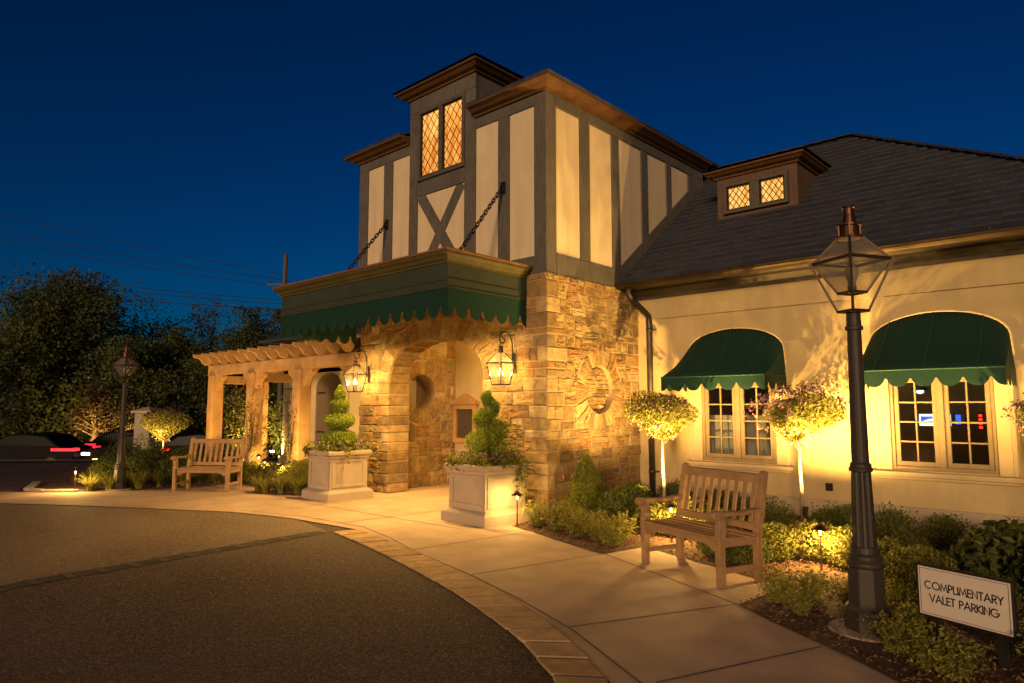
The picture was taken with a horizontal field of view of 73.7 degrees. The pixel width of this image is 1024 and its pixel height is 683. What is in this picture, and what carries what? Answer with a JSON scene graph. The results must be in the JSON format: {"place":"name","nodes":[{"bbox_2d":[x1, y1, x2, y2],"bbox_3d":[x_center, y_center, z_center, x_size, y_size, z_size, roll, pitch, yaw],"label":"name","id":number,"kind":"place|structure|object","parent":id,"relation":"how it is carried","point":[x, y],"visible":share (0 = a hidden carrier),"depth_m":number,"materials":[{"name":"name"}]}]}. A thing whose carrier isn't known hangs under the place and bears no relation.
{"place":"outdoors","nodes":[
{"label":"outdoors","id":0,"kind":"place"},
{"bbox_2d":[0,419,281,462],"bbox_3d":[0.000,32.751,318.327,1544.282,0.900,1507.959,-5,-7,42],"label":"ground","id":1,"kind":"structure","parent":0,"point":[268,445],"depth_m":20.73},
{"bbox_2d":[0,333,45,436],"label":"deciduous tree","id":2,"kind":"object","parent":1,"relation":"on","point":[4,399],"visible":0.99,"depth_m":29.44,"materials":[{"name":"green plant"}]},
{"bbox_2d":[0,382,70,434],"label":"woodland shrub","id":3,"kind":"object","parent":1,"relation":"on","point":[22,424],"visible":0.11,"depth_m":38.43,"materials":[{"name":"green plant"}]},
{"bbox_2d":[0,329,76,434],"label":"deciduous tree","id":4,"kind":"object","parent":1,"relation":"on","point":[36,358],"visible":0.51,"depth_m":37.50,"materials":[{"name":"green plant"}]},
{"bbox_2d":[9,372,112,442],"bbox_3d":[-25.586,4.095,39.487,4.861,4.678,5.602,0,-6,0],"label":"woodland shrub","id":5,"kind":"object","parent":1,"relation":"on","point":[64,397],"visible":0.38,"depth_m":37.93,"materials":[{"name":"green plant"}]},
{"bbox_2d":[0,261,174,425],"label":"deciduous tree","id":6,"kind":"object","parent":1,"relation":"on","point":[74,322],"visible":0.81,"depth_m":40.66,"materials":[{"name":"green plant"}]},
{"bbox_2d":[61,383,133,440],"bbox_3d":[-21.877,4.119,35.886,3.585,3.907,3.583,-5,-7,42],"label":"deciduous tree","id":7,"kind":"object","parent":1,"relation":"on","point":[95,408],"visible":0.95,"depth_m":35.64,"materials":[{"name":"green plant"}]},
{"bbox_2d":[86,391,147,441],"bbox_3d":[-22.063,4.609,39.072,4.046,3.539,3.337,1,-6,-6],"label":"deciduous tree","id":8,"kind":"object","parent":1,"relation":"on","point":[131,405],"visible":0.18,"depth_m":38.48,"materials":[{"name":"green plant"}]},
{"bbox_2d":[64,332,192,429],"bbox_3d":[-22.246,3.080,40.495,7.880,6.859,7.970,-5,-7,42],"label":"deciduous tree","id":9,"kind":"object","parent":1,"relation":"on","point":[136,351],"visible":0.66,"depth_m":39.21,"materials":[{"name":"green plant"}]},
{"bbox_2d":[131,407,161,459],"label":"gate pier","id":10,"kind":"structure","parent":1,"relation":"on","point":[139,429],"depth_m":20.23,"materials":[{"name":"grey stone"}]},
{"bbox_2d":[92,417,134,460],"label":"iron gate","id":11,"kind":"structure","parent":10,"relation":"attached to","point":[109,432],"depth_m":19.61,"materials":[{"name":"black metal"}]},
{"bbox_2d":[108,294,203,396],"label":"deciduous tree","id":12,"kind":"object","parent":1,"relation":"on","point":[163,323],"visible":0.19,"depth_m":48.31,"materials":[{"name":"green plant"}]},
{"bbox_2d":[116,325,213,399],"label":"deciduous tree","id":13,"kind":"object","parent":1,"relation":"on","point":[179,346],"visible":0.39,"depth_m":43.44,"materials":[{"name":"green plant"}]},
{"bbox_2d":[132,387,207,434],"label":"woodland shrub","id":14,"kind":"object","parent":1,"relation":"on","point":[181,407],"visible":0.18,"depth_m":40.24,"materials":[{"name":"green plant"}]},
{"bbox_2d":[181,294,234,351],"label":"deciduous tree","id":15,"kind":"object","parent":1,"relation":"on","point":[203,324],"visible":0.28,"depth_m":50.22,"materials":[{"name":"green plant"}]},
{"bbox_2d":[142,344,274,433],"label":"deciduous tree","id":16,"kind":"object","parent":1,"relation":"on","point":[195,385],"visible":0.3,"depth_m":40.53,"materials":[{"name":"green plant"}]},
{"bbox_2d":[190,304,290,393],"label":"deciduous tree","id":17,"kind":"object","parent":1,"relation":"on","point":[251,332],"visible":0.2,"depth_m":45.87,"materials":[{"name":"green plant"}]},
{"bbox_2d":[614,132,1023,531],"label":"restaurant wing","id":18,"kind":"structure","parent":1,"relation":"on","point":[743,243],"depth_m":10.19,"materials":[{"name":"beige paint"}]},
{"bbox_2d":[660,328,786,391],"bbox_3d":[3.268,0.259,10.652,1.689,1.016,0.847,-5,-7,42],"label":"awning","id":19,"kind":"object","parent":18,"relation":"attached to","point":[742,358],"depth_m":10.48,"materials":[{"name":"green fabric"}]},
{"bbox_2d":[710,415,770,455],"bbox_3d":[3.764,1.553,11.014,1.220,0.720,0.058,-5,-7,42],"label":"cafe curtain","id":20,"kind":"object","parent":18,"relation":"hanging from","point":[751,444],"visible":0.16,"depth_m":11.00,"materials":[{"name":"white fabric"}]},
{"bbox_2d":[687,369,794,472],"bbox_3d":[3.590,1.249,10.854,1.740,1.565,0.175,-5,-7,42],"label":"window","id":21,"kind":"structure","parent":18,"relation":"in","point":[700,437],"depth_m":10.87,"materials":[{"name":"beige wood"}]},
{"bbox_2d":[863,311,1016,388],"bbox_3d":[5.341,0.076,8.748,1.689,1.016,0.847,-5,-7,42],"label":"awning","id":22,"kind":"object","parent":18,"relation":"attached to","point":[943,348],"depth_m":8.60,"materials":[{"name":"green fabric"}]},
{"bbox_2d":[918,413,965,426],"bbox_3d":[5.915,1.082,9.409,0.550,0.190,0.060,-5,-7,42],"label":"lit sign","id":23,"kind":"object","parent":18,"relation":"attached to","point":[957,417],"visible":0.52,"depth_m":9.31,"materials":[{"name":"white"}]},
{"bbox_2d":[871,368,1023,486],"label":"window","id":24,"kind":"structure","parent":18,"relation":"in","point":[1002,443],"depth_m":8.93,"materials":[{"name":"beige wood"}]},
{"bbox_2d":[34,458,305,495],"bbox_3d":[-8.019,3.142,16.017,11.180,0.001,6.000,-5,-7,42],"label":"planting bed","id":25,"kind":"object","parent":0,"point":[65,480],"visible":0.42,"depth_m":14.13,"materials":[{"name":"brown soil"}]},
{"bbox_2d":[83,460,115,485],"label":"hedge shrub","id":26,"kind":"object","parent":25,"relation":"on","point":[107,467],"visible":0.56,"depth_m":13.84,"materials":[{"name":"green plant"}]},
{"bbox_2d":[105,346,140,490],"bbox_3d":[-7.678,1.515,13.479,0.484,2.858,0.484,-1,-6,12],"label":"lamp post","id":27,"kind":"object","parent":25,"relation":"on","point":[120,466],"visible":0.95,"depth_m":13.41,"materials":[{"name":"brown metal"}]},
{"bbox_2d":[111,456,152,480],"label":"hedge shrub","id":28,"kind":"object","parent":25,"relation":"on","point":[131,462],"visible":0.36,"depth_m":14.07,"materials":[{"name":"green plant"}]},
{"bbox_2d":[125,450,161,478],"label":"hedge shrub","id":29,"kind":"object","parent":25,"relation":"on","point":[140,454],"visible":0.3,"depth_m":14.88,"materials":[{"name":"green plant"}]},
{"bbox_2d":[148,458,180,483],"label":"hedge shrub","id":30,"kind":"object","parent":25,"relation":"on","point":[163,464],"visible":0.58,"depth_m":14.23,"materials":[{"name":"green plant"}]},
{"bbox_2d":[139,406,192,448],"bbox_3d":[-9.461,2.589,18.593,1.509,1.671,1.396,-5,-7,42],"label":"flowering standard","id":31,"kind":"object","parent":25,"relation":"on","point":[162,424],"visible":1,"depth_m":18.29,"materials":[{"name":"green plant"}]},
{"bbox_2d":[204,384,282,460],"bbox_3d":[-7.297,2.270,18.820,2.312,2.335,1.619,-1,-6,7],"label":"garden shrub","id":32,"kind":"object","parent":25,"relation":"on","point":[241,426],"visible":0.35,"depth_m":18.69,"materials":[{"name":"green plant"}]},
{"bbox_2d":[241,391,259,461],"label":"climbing plant","id":33,"kind":"object","parent":25,"relation":"on","point":[248,452],"visible":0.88,"depth_m":16.15,"materials":[{"name":"green plant"}]},
{"bbox_2d":[193,337,360,465],"bbox_3d":[-5.076,1.649,16.344,6.882,3.050,2.340,-5,-7,42],"label":"pergola","id":34,"kind":"object","parent":25,"relation":"on","point":[259,368],"visible":0.71,"depth_m":16.27,"materials":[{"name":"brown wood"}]},
{"bbox_2d":[268,396,287,455],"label":"garden shrub","id":35,"kind":"object","parent":25,"relation":"on","point":[279,432],"visible":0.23,"depth_m":18.41,"materials":[{"name":"green plant"}]},
{"bbox_2d":[281,400,296,462],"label":"climbing plant","id":36,"kind":"object","parent":25,"relation":"on","point":[288,450],"visible":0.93,"depth_m":14.82,"materials":[{"name":"green plant"}]},
{"bbox_2d":[274,462,308,485],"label":"boxwood shrub","id":37,"kind":"object","parent":25,"relation":"on","point":[284,469],"visible":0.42,"depth_m":13.64,"materials":[{"name":"green plant"}]},
{"bbox_2d":[0,463,609,682],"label":"driveway","id":38,"kind":"structure","parent":0,"point":[329,606],"depth_m":5.09,"materials":[{"name":"grey asphalt"}]},
{"bbox_2d":[23,481,78,491],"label":"kerb","id":39,"kind":"structure","parent":38,"relation":"on","point":[30,487],"depth_m":12.95,"materials":[{"name":"grey concrete"}]},
{"bbox_2d":[0,503,326,584],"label":"drive apron","id":40,"kind":"object","parent":38,"relation":"attached to","point":[39,541],"visible":1,"depth_m":8.74,"materials":[{"name":"grey asphalt"}]},
{"bbox_2d":[0,531,325,589],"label":"paver band","id":41,"kind":"object","parent":40,"relation":"on","point":[76,574],"visible":1,"depth_m":7.10,"materials":[{"name":"grey concrete"}]},
{"bbox_2d":[0,533,311,590],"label":"paver band joints","id":42,"kind":"object","parent":41,"relation":"on","point":[65,574],"visible":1,"depth_m":7.08,"materials":[{"name":"grey concrete"}]},
{"bbox_2d":[335,533,553,682],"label":"paver bedding","id":43,"kind":"object","parent":38,"relation":"on","point":[479,610],"visible":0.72,"depth_m":5.17,"materials":[{"name":"grey concrete"}]},
{"bbox_2d":[334,529,607,682],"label":"paver border","id":44,"kind":"object","parent":43,"relation":"on","point":[558,655],"visible":1,"depth_m":5.29,"materials":[{"name":"stone"}]},
{"bbox_2d":[0,460,898,682],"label":"walkway","id":45,"kind":"structure","parent":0,"point":[595,588],"depth_m":6.12,"materials":[{"name":"concrete"}]},
{"bbox_2d":[171,437,245,491],"bbox_3d":[-5.902,2.383,13.285,1.154,1.003,0.704,-1,-6,7],"label":"garden bench","id":46,"kind":"object","parent":45,"relation":"on","point":[225,471],"visible":1,"depth_m":13.44,"materials":[{"name":"brown wood"}]},
{"bbox_2d":[258,325,360,463],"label":"side wall","id":47,"kind":"structure","parent":45,"relation":"on","point":[325,384],"depth_m":16.74,"materials":[{"name":"beige paint"}]},
{"bbox_2d":[316,373,341,448],"bbox_3d":[-4.399,1.961,16.443,1.160,2.438,0.026,-5,-7,42],"label":"door","id":48,"kind":"structure","parent":47,"relation":"in","point":[327,385],"depth_m":16.64,"materials":[{"name":"brown wood"}]},
{"bbox_2d":[301,449,372,502],"bbox_3d":[-3.099,2.355,12.147,0.900,0.840,0.900,5,-8,-45],"label":"stone planter","id":49,"kind":"object","parent":45,"relation":"on","point":[336,477],"visible":0.92,"depth_m":11.86,"materials":[{"name":"stone"}]},
{"bbox_2d":[301,438,371,463],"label":"trailing flowers","id":50,"kind":"object","parent":49,"relation":"in","point":[334,448],"visible":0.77,"depth_m":11.97,"materials":[{"name":"green plant"}]},
{"bbox_2d":[320,385,357,447],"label":"spiral topiary","id":51,"kind":"object","parent":49,"relation":"on","point":[339,419],"visible":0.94,"depth_m":12.12,"materials":[{"name":"green plant"}]},
{"bbox_2d":[441,461,532,527],"bbox_3d":[-0.357,2.147,9.775,0.930,0.800,0.930,5,-8,-44],"label":"stone planter","id":52,"kind":"object","parent":45,"relation":"on","point":[480,496],"visible":0.9,"depth_m":9.45,"materials":[{"name":"stone"}]},
{"bbox_2d":[443,449,531,502],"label":"trailing flowers","id":53,"kind":"object","parent":52,"relation":"in","point":[479,458],"visible":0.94,"depth_m":9.59,"materials":[{"name":"green plant"}]},
{"bbox_2d":[463,389,517,464],"bbox_3d":[-0.327,1.264,9.900,0.754,1.141,0.754,-5,-7,42],"label":"spiral topiary","id":54,"kind":"object","parent":52,"relation":"on","point":[490,435],"visible":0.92,"depth_m":9.78,"materials":[{"name":"green plant"}]},
{"bbox_2d":[343,52,718,514],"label":"entrance tower","id":55,"kind":"structure","parent":45,"relation":"on","point":[588,206],"depth_m":11.74,"materials":[{"name":"stone"}]},
{"bbox_2d":[343,348,368,391],"bbox_3d":[-2.953,0.550,13.132,0.330,0.849,0.475,-5,-7,42],"label":"wall lantern","id":56,"kind":"object","parent":55,"relation":"attached to","point":[355,361],"depth_m":13.06,"materials":[{"name":"black metal"}]},
{"bbox_2d":[272,181,531,344],"bbox_3d":[-2.031,-1.354,11.600,4.790,2.440,1.806,-5,-7,42],"label":"entrance canopy","id":57,"kind":"object","parent":55,"relation":"attached to","point":[342,305],"visible":1,"depth_m":10.35,"materials":[{"name":"green fabric"}]},
{"bbox_2d":[417,91,464,181],"bbox_3d":[-1.281,-3.685,12.382,1.280,1.350,0.080,-5,-7,42],"label":"window","id":58,"kind":"structure","parent":55,"relation":"in","point":[441,128],"depth_m":12.35,"materials":[{"name":"brown"}]},
{"bbox_2d":[451,394,479,442],"bbox_3d":[-0.984,1.605,14.270,0.754,1.019,0.129,-5,-7,42],"label":"menu case","id":59,"kind":"object","parent":55,"relation":"attached to","point":[465,406],"visible":0.86,"depth_m":14.29,"materials":[{"name":"brown wood"}]},
{"bbox_2d":[486,331,514,384],"bbox_3d":[-0.123,0.250,10.538,0.330,0.849,0.475,-5,-7,42],"label":"wall lantern","id":60,"kind":"object","parent":55,"relation":"attached to","point":[500,351],"depth_m":10.47,"materials":[{"name":"black metal"}]},
{"bbox_2d":[634,463,767,588],"bbox_3d":[1.842,1.750,6.717,0.704,1.003,1.154,3,-6,-27],"label":"garden bench","id":61,"kind":"object","parent":45,"relation":"on","point":[718,537],"visible":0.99,"depth_m":6.62,"materials":[{"name":"brown wood"}]},
{"bbox_2d":[0,0,1023,351],"label":"sky","id":62,"kind":"structure","parent":0,"point":[222,131],"materials":[{"name":"blue"}]},
{"bbox_2d":[512,505,1023,682],"bbox_3d":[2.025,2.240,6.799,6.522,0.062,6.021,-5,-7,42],"label":"bark mulch","id":63,"kind":"object","parent":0,"point":[842,635],"visible":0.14,"depth_m":5.27,"materials":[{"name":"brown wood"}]},
{"bbox_2d":[520,498,553,526],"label":"perennial clump","id":64,"kind":"object","parent":63,"relation":"on","point":[536,512],"visible":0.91,"depth_m":9.14,"materials":[{"name":"green plant"}]},
{"bbox_2d":[532,496,574,531],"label":"perennial clump","id":65,"kind":"object","parent":63,"relation":"on","point":[554,518],"visible":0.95,"depth_m":8.81,"materials":[{"name":"green plant"}]},
{"bbox_2d":[556,506,600,536],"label":"perennial clump","id":66,"kind":"object","parent":63,"relation":"on","point":[573,528],"visible":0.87,"depth_m":8.42,"materials":[{"name":"green plant"}]},
{"bbox_2d":[563,453,607,517],"bbox_3d":[1.098,2.095,9.894,0.722,0.965,0.739,-5,-7,42],"label":"cone evergreen","id":67,"kind":"object","parent":63,"relation":"on","point":[589,495],"visible":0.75,"depth_m":9.77,"materials":[{"name":"green plant"}]},
{"bbox_2d":[574,511,622,542],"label":"perennial clump","id":68,"kind":"object","parent":63,"relation":"on","point":[597,535],"visible":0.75,"depth_m":8.10,"materials":[{"name":"green plant"}]},
{"bbox_2d":[594,517,637,546],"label":"perennial clump","id":69,"kind":"object","parent":63,"relation":"on","point":[610,537],"visible":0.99,"depth_m":7.83,"materials":[{"name":"green plant"}]},
{"bbox_2d":[607,510,638,539],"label":"perennial clump","id":70,"kind":"object","parent":63,"relation":"on","point":[631,523],"visible":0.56,"depth_m":8.26,"materials":[{"name":"green plant"}]},
{"bbox_2d":[597,484,651,525],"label":"dark shrub","id":71,"kind":"object","parent":63,"relation":"on","point":[610,504],"visible":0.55,"depth_m":9.25,"materials":[{"name":"green plant"}]},
{"bbox_2d":[634,501,675,535],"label":"boxwood shrub","id":72,"kind":"object","parent":63,"relation":"on","point":[654,512],"visible":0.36,"depth_m":8.54,"materials":[{"name":"green plant"}]},
{"bbox_2d":[623,390,699,508],"bbox_3d":[2.239,1.683,10.336,1.095,1.891,1.239,0,-6,2],"label":"flowering standard","id":73,"kind":"object","parent":63,"relation":"on","point":[669,418],"visible":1,"depth_m":10.09,"materials":[{"name":"green plant"}]},
{"bbox_2d":[655,478,693,504],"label":"shrub","id":74,"kind":"object","parent":63,"relation":"on","point":[670,488],"visible":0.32,"depth_m":10.78,"materials":[{"name":"green plant"}]},
{"bbox_2d":[661,495,722,521],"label":"boxwood shrub","id":75,"kind":"object","parent":63,"relation":"on","point":[690,507],"visible":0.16,"depth_m":8.37,"materials":[{"name":"green plant"}]},
{"bbox_2d":[725,540,773,564],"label":"dark shrub","id":76,"kind":"object","parent":63,"relation":"on","point":[743,560],"visible":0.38,"depth_m":6.84,"materials":[{"name":"green plant"}]},
{"bbox_2d":[744,496,799,537],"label":"shrub","id":77,"kind":"object","parent":63,"relation":"on","point":[778,516],"visible":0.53,"depth_m":8.23,"materials":[{"name":"green plant"}]},
{"bbox_2d":[744,521,799,560],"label":"boxwood shrub","id":78,"kind":"object","parent":63,"relation":"on","point":[786,553],"visible":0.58,"depth_m":7.04,"materials":[{"name":"green plant"}]},
{"bbox_2d":[753,566,800,602],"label":"perennial clump","id":79,"kind":"object","parent":63,"relation":"on","point":[773,584],"visible":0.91,"depth_m":5.58,"materials":[{"name":"green plant"}]},
{"bbox_2d":[743,380,848,521],"bbox_3d":[3.975,1.540,9.429,1.441,2.002,1.124,-5,-7,42],"label":"flowering standard","id":80,"kind":"object","parent":63,"relation":"on","point":[792,419],"visible":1,"depth_m":9.32,"materials":[{"name":"green plant"}]},
{"bbox_2d":[770,579,824,615],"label":"perennial clump","id":81,"kind":"object","parent":63,"relation":"on","point":[804,602],"visible":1,"depth_m":5.23,"materials":[{"name":"green plant"}]},
{"bbox_2d":[788,563,837,599],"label":"perennial clump","id":82,"kind":"object","parent":63,"relation":"on","point":[816,582],"visible":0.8,"depth_m":5.68,"materials":[{"name":"green plant"}]},
{"bbox_2d":[782,518,849,561],"bbox_3d":[3.196,2.084,7.184,0.688,0.406,0.688,0,-6,2],"label":"boxwood shrub","id":83,"kind":"object","parent":63,"relation":"on","point":[804,547],"visible":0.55,"depth_m":7.06,"materials":[{"name":"green plant"}]},
{"bbox_2d":[802,501,851,544],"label":"shrub","id":84,"kind":"object","parent":63,"relation":"on","point":[835,518],"visible":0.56,"depth_m":7.96,"materials":[{"name":"green plant"}]},
{"bbox_2d":[824,577,847,606],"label":"perennial clump","id":85,"kind":"object","parent":63,"relation":"on","point":[841,594],"visible":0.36,"depth_m":5.44,"materials":[{"name":"green plant"}]},
{"bbox_2d":[819,524,887,568],"bbox_3d":[3.393,2.041,6.809,0.659,0.414,0.647,5,-8,-43],"label":"boxwood shrub","id":86,"kind":"object","parent":63,"relation":"on","point":[836,559],"visible":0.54,"depth_m":6.74,"materials":[{"name":"green plant"}]},
{"bbox_2d":[809,205,909,642],"bbox_3d":[2.556,0.548,5.041,0.537,3.175,0.537,4,-7,-35],"label":"lamp post","id":87,"kind":"object","parent":63,"relation":"on","point":[865,562],"visible":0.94,"depth_m":4.96,"materials":[{"name":"brown metal"}]},
{"bbox_2d":[857,608,926,654],"bbox_3d":[2.482,1.890,4.455,0.371,0.291,0.355,1,-6,-10],"label":"perennial clump","id":88,"kind":"object","parent":63,"relation":"on","point":[887,642],"visible":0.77,"depth_m":4.43,"materials":[{"name":"green plant"}]},
{"bbox_2d":[877,536,921,584],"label":"boxwood shrub","id":89,"kind":"object","parent":63,"relation":"on","point":[892,545],"visible":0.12,"depth_m":6.27,"materials":[{"name":"green plant"}]},
{"bbox_2d":[874,501,926,547],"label":"shrub","id":90,"kind":"object","parent":63,"relation":"on","point":[900,522],"visible":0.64,"depth_m":7.77,"materials":[{"name":"green plant"}]},
{"bbox_2d":[885,576,917,614],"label":"perennial clump","id":91,"kind":"object","parent":63,"relation":"on","point":[893,593],"visible":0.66,"depth_m":5.24,"materials":[{"name":"green plant"}]},
{"bbox_2d":[879,532,933,562],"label":"shrub","id":92,"kind":"object","parent":63,"relation":"on","point":[912,541],"visible":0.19,"depth_m":6.82,"materials":[{"name":"green plant"}]},
{"bbox_2d":[888,594,944,637],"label":"perennial clump","id":93,"kind":"object","parent":63,"relation":"on","point":[909,612],"visible":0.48,"depth_m":4.75,"materials":[{"name":"green plant"}]},
{"bbox_2d":[882,619,956,671],"bbox_3d":[2.526,1.871,4.202,0.435,0.293,0.393,3,-6,-27],"label":"perennial clump","id":94,"kind":"object","parent":63,"relation":"on","point":[922,658],"visible":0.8,"depth_m":4.17,"materials":[{"name":"green plant"}]},
{"bbox_2d":[883,544,957,591],"bbox_3d":[3.489,1.947,5.842,0.649,0.416,0.637,2,-6,-18],"label":"boxwood shrub","id":95,"kind":"object","parent":63,"relation":"on","point":[905,559],"visible":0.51,"depth_m":5.79,"materials":[{"name":"green plant"}]},
{"bbox_2d":[916,512,976,554],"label":"shrub","id":96,"kind":"object","parent":63,"relation":"on","point":[948,534],"visible":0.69,"depth_m":7.34,"materials":[{"name":"green plant"}]},
{"bbox_2d":[912,625,995,682],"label":"perennial clump","id":97,"kind":"object","parent":63,"relation":"on","point":[958,669],"visible":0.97,"depth_m":3.97,"materials":[{"name":"green plant"}]},
{"bbox_2d":[916,562,1018,670],"bbox_3d":[2.908,1.775,4.363,0.070,0.602,0.590,3,-6,-28],"label":"valet sign","id":98,"kind":"object","parent":63,"relation":"on","point":[985,603],"visible":0.95,"depth_m":4.32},
{"bbox_2d":[949,516,1023,583],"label":"broad leaf shrub","id":99,"kind":"object","parent":63,"relation":"on","point":[968,550],"visible":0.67,"depth_m":5.91,"materials":[{"name":"green plant"}]},
{"bbox_2d":[1000,392,1023,436],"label":"flowering standard","id":100,"kind":"object","parent":63,"relation":"on","point":[1020,412],"visible":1,"depth_m":7.47,"materials":[{"name":"green plant"}]},
{"bbox_2d":[1003,542,1023,595],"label":"broad leaf shrub","id":101,"kind":"object","parent":63,"relation":"on","point":[1015,574],"visible":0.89,"depth_m":5.58,"materials":[{"name":"green plant"}]},
{"label":"road","id":102,"kind":"structure","parent":0,"visible":0},
{"bbox_2d":[0,432,100,460],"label":"passing car","id":103,"kind":"object","parent":102,"relation":"on","point":[49,446],"visible":0.54,"depth_m":27.07,"materials":[{"name":"paint"}]},
{"bbox_2d":[81,433,185,460],"bbox_3d":[-14.895,4.484,28.100,4.530,1.460,1.802,0,-6,0],"label":"passing car","id":104,"kind":"object","parent":102,"relation":"on","point":[89,455],"visible":0.15,"depth_m":27.25,"materials":[{"name":"paint"}]},
{"bbox_2d":[161,433,273,460],"bbox_3d":[-12.305,4.474,28.000,4.530,1.460,1.802,0,-6,0],"label":"passing car","id":105,"kind":"object","parent":102,"relation":"on","point":[178,441],"visible":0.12,"depth_m":27.18,"materials":[{"name":"paint"}]},
{"bbox_2d":[267,254,296,459],"bbox_3d":[-11.158,0.688,32.969,1.556,9.952,0.266,0,-6,-2],"label":"utility pole","id":106,"kind":"object","parent":102,"relation":"on","point":[280,390],"visible":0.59,"depth_m":33.21,"materials":[{"name":"brown wood"}]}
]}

